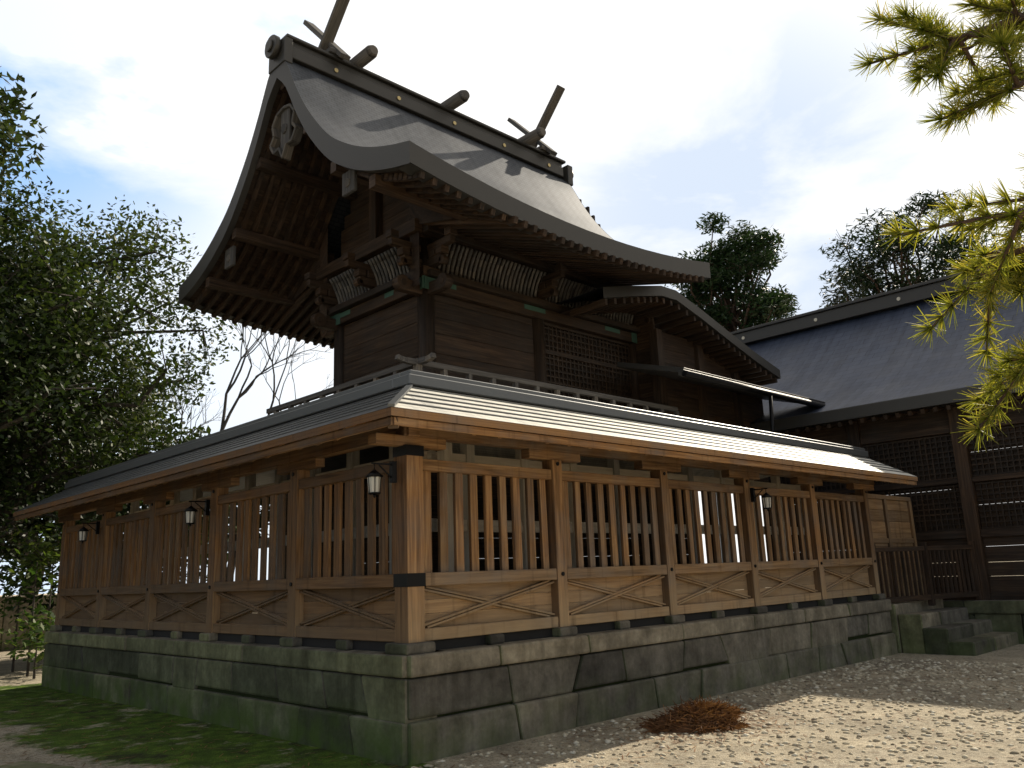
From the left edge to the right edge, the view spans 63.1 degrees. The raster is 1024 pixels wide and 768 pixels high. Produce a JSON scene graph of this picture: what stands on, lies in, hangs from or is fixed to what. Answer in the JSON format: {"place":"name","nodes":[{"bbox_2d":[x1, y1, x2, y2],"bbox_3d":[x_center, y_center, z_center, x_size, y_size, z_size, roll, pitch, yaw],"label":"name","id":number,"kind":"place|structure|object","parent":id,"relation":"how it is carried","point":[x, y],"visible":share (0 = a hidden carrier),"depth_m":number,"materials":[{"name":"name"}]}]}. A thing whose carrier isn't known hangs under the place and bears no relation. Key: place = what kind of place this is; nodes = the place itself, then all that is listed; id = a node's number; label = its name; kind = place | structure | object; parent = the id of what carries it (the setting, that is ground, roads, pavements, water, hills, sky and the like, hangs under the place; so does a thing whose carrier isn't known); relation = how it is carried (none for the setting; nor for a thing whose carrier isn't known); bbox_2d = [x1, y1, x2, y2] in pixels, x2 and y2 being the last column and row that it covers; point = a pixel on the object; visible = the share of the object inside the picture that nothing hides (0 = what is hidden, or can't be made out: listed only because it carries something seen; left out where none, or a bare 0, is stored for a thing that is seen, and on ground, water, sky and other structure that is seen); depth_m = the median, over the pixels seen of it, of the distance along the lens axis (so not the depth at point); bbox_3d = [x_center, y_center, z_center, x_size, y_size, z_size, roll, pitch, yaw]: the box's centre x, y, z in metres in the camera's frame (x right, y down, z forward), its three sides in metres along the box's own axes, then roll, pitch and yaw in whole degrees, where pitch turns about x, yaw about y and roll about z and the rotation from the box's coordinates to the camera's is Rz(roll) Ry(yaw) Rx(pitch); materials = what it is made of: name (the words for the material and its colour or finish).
{"place":"outdoors","nodes":[
{"label":"outdoors","id":0,"kind":"place"},
{"bbox_2d":[0,66,49,220],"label":"tree","id":1,"kind":"object","parent":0,"point":[8,126],"depth_m":7.88,"materials":[{"name":"green plant"}]},
{"bbox_2d":[344,237,630,406],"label":"shrine walls","id":2,"kind":"structure","parent":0,"point":[469,335],"depth_m":14.54,"materials":[{"name":"brown wood"}]},
{"bbox_2d":[304,226,650,337],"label":"bracket blocks","id":3,"kind":"structure","parent":2,"relation":"attached to","point":[364,275],"depth_m":14.27,"materials":[{"name":"brown wood"}]},
{"bbox_2d":[316,218,639,343],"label":"horizontal beams","id":4,"kind":"object","parent":2,"relation":"attached to","point":[373,300],"visible":0.75,"depth_m":14.76,"materials":[{"name":"brown wood"}]},
{"bbox_2d":[329,275,636,342],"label":"hall copper plates","id":5,"kind":"object","parent":4,"relation":"attached to","point":[424,281],"visible":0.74,"depth_m":15.16,"materials":[{"name":"metal"}]},
{"bbox_2d":[329,243,632,324],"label":"hall frieze ribs","id":6,"kind":"object","parent":2,"relation":"attached to","point":[337,282],"visible":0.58,"depth_m":14.86,"materials":[{"name":"brown wood"}]},
{"bbox_2d":[0,561,1023,767],"bbox_3d":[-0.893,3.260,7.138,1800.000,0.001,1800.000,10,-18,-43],"label":"ground","id":7,"kind":"structure","parent":0,"point":[19,685],"depth_m":8.31,"materials":[{"name":"beige gravel"}]},
{"bbox_2d":[0,594,56,651],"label":"boundary wall","id":8,"kind":"structure","parent":7,"relation":"on","point":[5,621],"depth_m":23.39,"materials":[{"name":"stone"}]},
{"bbox_2d":[0,524,61,678],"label":"shrub","id":9,"kind":"object","parent":7,"relation":"on","point":[34,623],"depth_m":16.25,"materials":[{"name":"green plant"}]},
{"bbox_2d":[0,761,74,767],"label":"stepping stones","id":10,"kind":"object","parent":7,"relation":"on","point":[24,764],"visible":1,"depth_m":7.43,"materials":[{"name":"grey stone"}]},
{"bbox_2d":[0,335,175,595],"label":"broadleaf tree","id":11,"kind":"object","parent":7,"relation":"on","point":[153,353],"depth_m":30.75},
{"bbox_2d":[2,411,236,614],"bbox_3d":[-9.534,3.612,20.635,6.048,6.377,5.652,10,-18,-43],"label":"tree","id":12,"kind":"object","parent":7,"relation":"on","point":[127,511],"depth_m":19.77,"materials":[{"name":"green plant"}]},
{"bbox_2d":[0,150,241,592],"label":"broadleaf tree","id":13,"kind":"object","parent":7,"relation":"on","point":[41,326],"depth_m":17.86,"materials":[{"name":"green plant"}]},
{"bbox_2d":[20,340,227,451],"bbox_3d":[-11.809,2.937,24.144,3.170,9.018,7.118,-8,-14,23],"label":"bare deciduous tree","id":14,"kind":"object","parent":7,"relation":"on","point":[190,417],"visible":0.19,"depth_m":26.47,"materials":[{"name":"grey plant"}]},
{"bbox_2d":[208,497,269,561],"bbox_3d":[-6.362,4.337,24.384,6.444,6.399,4.836,10,-18,-43],"label":"evergreen screen tree","id":15,"kind":"object","parent":7,"relation":"on","point":[260,516],"depth_m":23.51,"materials":[{"name":"green plant"}]},
{"bbox_2d":[220,319,333,581],"bbox_3d":[-6.991,2.331,25.636,3.300,10.503,6.939,-1,-13,-3],"label":"bare deciduous tree","id":16,"kind":"object","parent":7,"relation":"on","point":[224,421],"visible":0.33,"depth_m":24.80,"materials":[{"name":"grey plant"}]},
{"bbox_2d":[41,593,897,765],"bbox_3d":[-0.781,4.459,14.331,10.430,1.134,10.424,10,-18,-43],"label":"stone base","id":17,"kind":"object","parent":7,"relation":"on","point":[401,724],"visible":0.62,"depth_m":9.08,"materials":[{"name":"grey stone"}]},
{"bbox_2d":[62,594,872,651],"bbox_3d":[-0.862,3.181,11.067,14.170,0.105,7.036,-2,-13,1],"label":"fence foot","id":18,"kind":"object","parent":17,"relation":"on","point":[450,643],"visible":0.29,"depth_m":9.43},
{"bbox_2d":[55,416,880,642],"bbox_3d":[-0.953,2.878,14.862,10.870,2.205,10.550,10,-18,-43],"label":"fence frame","id":19,"kind":"object","parent":17,"relation":"on","point":[409,553],"visible":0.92,"depth_m":9.73,"materials":[{"name":"brown wood"}]},
{"bbox_2d":[16,390,436,511],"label":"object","id":20,"kind":"structure","parent":19,"relation":"on","point":[367,455],"depth_m":11.75,"materials":[{"name":"brown wood"}]},
{"bbox_2d":[13,407,917,520],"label":"roof eaves","id":21,"kind":"object","parent":19,"relation":"on","point":[359,424],"visible":0.55,"depth_m":9.06,"materials":[{"name":"brown wood"}]},
{"bbox_2d":[57,444,875,593],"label":"metal post bands","id":22,"kind":"object","parent":19,"relation":"attached to","point":[410,580],"visible":1,"depth_m":7.83,"materials":[{"name":"black metal"}]},
{"bbox_2d":[62,471,871,628],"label":"fence slats","id":23,"kind":"object","parent":19,"relation":"attached to","point":[82,565],"visible":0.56,"depth_m":9.95,"materials":[{"name":"brown wood"}]},
{"bbox_2d":[65,565,869,628],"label":"cross-braced panels","id":24,"kind":"object","parent":19,"relation":"attached to","point":[436,605],"visible":0.57,"depth_m":9.62,"materials":[{"name":"brown wood"}]},
{"bbox_2d":[392,386,916,478],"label":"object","id":25,"kind":"structure","parent":19,"relation":"on","point":[487,451],"depth_m":10.28,"materials":[{"name":"white metal"}]},
{"bbox_2d":[23,384,907,507],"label":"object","id":26,"kind":"object","parent":25,"relation":"on","point":[400,395],"visible":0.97,"depth_m":9.70,"materials":[{"name":"grey metal"}]},
{"bbox_2d":[64,369,868,488],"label":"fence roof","id":27,"kind":"structure","parent":25,"relation":"on","point":[416,378],"depth_m":10.36,"materials":[{"name":"grey metal"}]},
{"bbox_2d":[127,442,808,612],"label":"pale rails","id":28,"kind":"object","parent":17,"relation":"on","point":[467,453],"visible":0.1,"depth_m":11.08,"materials":[{"name":"brown wood"}]},
{"bbox_2d":[333,238,640,559],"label":"pillars","id":29,"kind":"structure","parent":17,"relation":"on","point":[426,322],"depth_m":15.12,"materials":[{"name":"brown wood"}]},
{"bbox_2d":[188,88,507,341],"bbox_3d":[-1.351,-2.961,15.955,6.780,3.830,7.160,10,-18,-43],"label":"roof underside","id":30,"kind":"object","parent":29,"relation":"on","point":[423,215],"visible":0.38,"depth_m":15.22,"materials":[{"name":"brown wood"}]},
{"bbox_2d":[225,103,356,269],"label":"gable pendants","id":31,"kind":"object","parent":30,"relation":"attached to","point":[286,119],"visible":0.92,"depth_m":13.80,"materials":[{"name":"grey wood"}]},
{"bbox_2d":[178,61,710,344],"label":"roof edges","id":32,"kind":"object","parent":30,"relation":"attached to","point":[410,158],"visible":0.66,"depth_m":12.95,"materials":[{"name":"grey metal"}]},
{"bbox_2d":[190,83,703,348],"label":"roof rafters","id":33,"kind":"object","parent":30,"relation":"on","point":[472,222],"visible":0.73,"depth_m":14.90,"materials":[{"name":"brown wood"}]},
{"bbox_2d":[285,61,611,306],"bbox_3d":[-1.369,-3.439,16.063,7.000,3.450,7.200,10,-18,-43],"label":"main roof","id":34,"kind":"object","parent":30,"relation":"on","point":[339,111],"visible":0.23,"depth_m":15.57,"materials":[{"name":"grey metal"}]},
{"bbox_2d":[265,33,573,185],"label":"ridge","id":35,"kind":"structure","parent":34,"relation":"on","point":[289,48],"depth_m":15.65,"materials":[{"name":"grey metal"}]},
{"bbox_2d":[303,0,564,155],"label":"roof finial","id":36,"kind":"object","parent":35,"relation":"on","point":[327,39],"visible":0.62,"depth_m":15.05,"materials":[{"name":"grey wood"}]},
{"bbox_2d":[334,68,550,166],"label":"ridge ornaments","id":37,"kind":"object","parent":35,"relation":"attached to","point":[399,98],"visible":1,"depth_m":15.95,"materials":[{"name":"gold metal"}]},
{"bbox_2d":[349,45,545,144],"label":"ridge logs","id":38,"kind":"object","parent":35,"relation":"on","point":[365,56],"visible":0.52,"depth_m":16.21,"materials":[{"name":"brown wood"}]},
{"bbox_2d":[341,184,600,278],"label":"gable wall","id":39,"kind":"structure","parent":29,"relation":"on","point":[372,215],"depth_m":14.94,"materials":[{"name":"brown wood"}]},
{"bbox_2d":[544,322,632,406],"bbox_3d":[1.528,-0.183,16.248,2.630,1.650,0.045,10,-18,-43],"label":"lattice window","id":40,"kind":"structure","parent":29,"relation":"attached to","point":[578,359],"depth_m":16.25,"materials":[{"name":"brown wood"}]},
{"bbox_2d":[560,297,777,385],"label":"canopy roof","id":41,"kind":"structure","parent":29,"relation":"attached to","point":[665,316],"depth_m":17.36,"materials":[{"name":"brown wood"}]},
{"bbox_2d":[592,286,780,378],"bbox_3d":[2.094,-0.667,18.780,6.200,1.273,5.100,10,-18,-43],"label":"porch roof edge","id":42,"kind":"object","parent":41,"relation":"on","point":[659,292],"visible":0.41,"depth_m":16.92,"materials":[{"name":"grey metal"}]},
{"bbox_2d":[556,287,682,317],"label":"roof soffit","id":43,"kind":"structure","parent":42,"relation":"attached to","point":[596,294],"depth_m":15.77,"materials":[{"name":"brown wood"}]},
{"bbox_2d":[285,472,691,614],"bbox_3d":[-0.366,2.668,15.439,6.650,2.997,4.200,10,-18,-43],"label":"hall underfloor skirt","id":44,"kind":"object","parent":17,"relation":"on","point":[480,517],"depth_m":13.14,"materials":[{"name":"brown wood"}]},
{"bbox_2d":[636,317,767,591],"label":"stair hall walls","id":45,"kind":"structure","parent":17,"relation":"on","point":[655,346],"depth_m":17.50,"materials":[{"name":"brown wood"}]},
{"bbox_2d":[617,362,824,407],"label":"pent roof","id":46,"kind":"structure","parent":45,"relation":"attached to","point":[672,372],"depth_m":16.20,"materials":[{"name":"grey metal"}]},
{"bbox_2d":[682,371,825,432],"bbox_3d":[5.033,0.877,16.496,5.500,1.554,0.165,10,-18,-43],"label":"gutter downpipe","id":47,"kind":"object","parent":46,"relation":"attached to","point":[709,379],"visible":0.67,"depth_m":16.52,"materials":[{"name":"black metal"}]},
{"bbox_2d":[849,493,923,596],"bbox_3d":[7.118,3.094,15.790,2.520,1.960,0.140,10,-18,-43],"label":"board partition","id":48,"kind":"object","parent":17,"relation":"on","point":[894,526],"visible":0.44,"depth_m":16.02,"materials":[{"name":"brown wood"}]},
{"bbox_2d":[874,541,982,605],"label":"gate","id":49,"kind":"structure","parent":17,"relation":"on","point":[930,595],"depth_m":15.14,"materials":[{"name":"brown wood"}]},
{"bbox_2d":[53,611,889,716],"bbox_3d":[-0.781,4.448,14.335,10.244,0.870,10.244,10,-18,-43],"label":"stone base joint moss","id":50,"kind":"object","parent":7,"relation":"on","point":[348,711],"visible":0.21,"depth_m":9.40,"materials":[{"name":"green plant"}]},
{"bbox_2d":[0,664,1022,767],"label":"fallen needles","id":51,"kind":"object","parent":7,"relation":"on","point":[567,739],"visible":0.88,"depth_m":8.13,"materials":[{"name":"brown plant"}]},
{"bbox_2d":[635,695,750,733],"bbox_3d":[1.867,3.387,8.614,1.182,0.416,1.413,-4,-13,9],"label":"pile of leaves","id":52,"kind":"object","parent":7,"relation":"on","point":[693,716],"visible":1,"depth_m":8.23,"materials":[{"name":"brown plant"}]},
{"bbox_2d":[411,657,1023,767],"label":"gravel pebbles","id":53,"kind":"object","parent":7,"relation":"on","point":[938,666],"visible":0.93,"depth_m":8.35,"materials":[{"name":"beige gravel"}]},
{"bbox_2d":[730,267,1023,431],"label":"haiden roof edges","id":54,"kind":"object","parent":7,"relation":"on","point":[888,300],"visible":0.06,"depth_m":21.30,"materials":[{"name":"grey metal"}]},
{"bbox_2d":[871,0,1023,428],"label":"pine boughs","id":55,"kind":"object","parent":7,"relation":"on","point":[1016,79],"visible":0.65,"depth_m":3.81,"materials":[{"name":"green plant"}]},
{"bbox_2d":[850,0,1023,451],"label":"pine needles","id":56,"kind":"object","parent":55,"relation":"attached to","point":[1006,38],"visible":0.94,"depth_m":3.77,"materials":[{"name":"green plant"}]},
{"bbox_2d":[889,599,1018,655],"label":"stone steps","id":57,"kind":"structure","parent":7,"relation":"on","point":[923,627],"depth_m":14.18,"materials":[{"name":"grey stone"}]},
{"bbox_2d":[943,600,1023,643],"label":"haiden stone base","id":58,"kind":"object","parent":7,"relation":"on","point":[1005,615],"visible":0.15,"depth_m":15.17,"materials":[{"name":"grey stone"}]},
{"bbox_2d":[0,0,1023,594],"label":"sky","id":59,"kind":"structure","parent":0,"point":[669,113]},
{"bbox_2d":[664,211,800,331],"bbox_3d":[10.738,0.928,39.461,7.272,18.461,7.838,10,-18,-43],"label":"broadleaf tree","id":60,"kind":"object","parent":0,"point":[741,255],"depth_m":39.32,"materials":[{"name":"green plant"}]},
{"bbox_2d":[768,396,1023,599],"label":"haiden walls","id":61,"kind":"structure","parent":0,"point":[999,580],"depth_m":16.22,"materials":[{"name":"brown wood"}]},
{"bbox_2d":[746,280,1023,423],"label":"roof","id":62,"kind":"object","parent":61,"relation":"on","point":[874,358],"visible":0.17,"depth_m":19.86,"materials":[{"name":"grey metal"}]},
{"bbox_2d":[775,392,1023,434],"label":"roof eave edge","id":63,"kind":"object","parent":62,"relation":"attached to","point":[875,418],"visible":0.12,"depth_m":17.02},
{"bbox_2d":[780,424,1023,539],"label":"lattice panels","id":64,"kind":"object","parent":61,"relation":"attached to","point":[976,459],"visible":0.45,"depth_m":16.42,"materials":[{"name":"brown wood"}]},
{"bbox_2d":[818,189,1023,308],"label":"broadleaf tree","id":65,"kind":"object","parent":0,"point":[954,254],"depth_m":34.95,"materials":[{"name":"green plant"}]},
{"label":"veranda floor","id":66,"kind":"structure","parent":0,"visible":0},
{"bbox_2d":[266,352,678,415],"bbox_3d":[-0.243,0.388,14.017,7.964,0.800,4.055,0,-13,-10],"label":"veranda railing","id":67,"kind":"object","parent":66,"relation":"on","point":[417,364],"visible":0.2,"depth_m":13.61,"materials":[{"name":"brown wood"}]}
]}

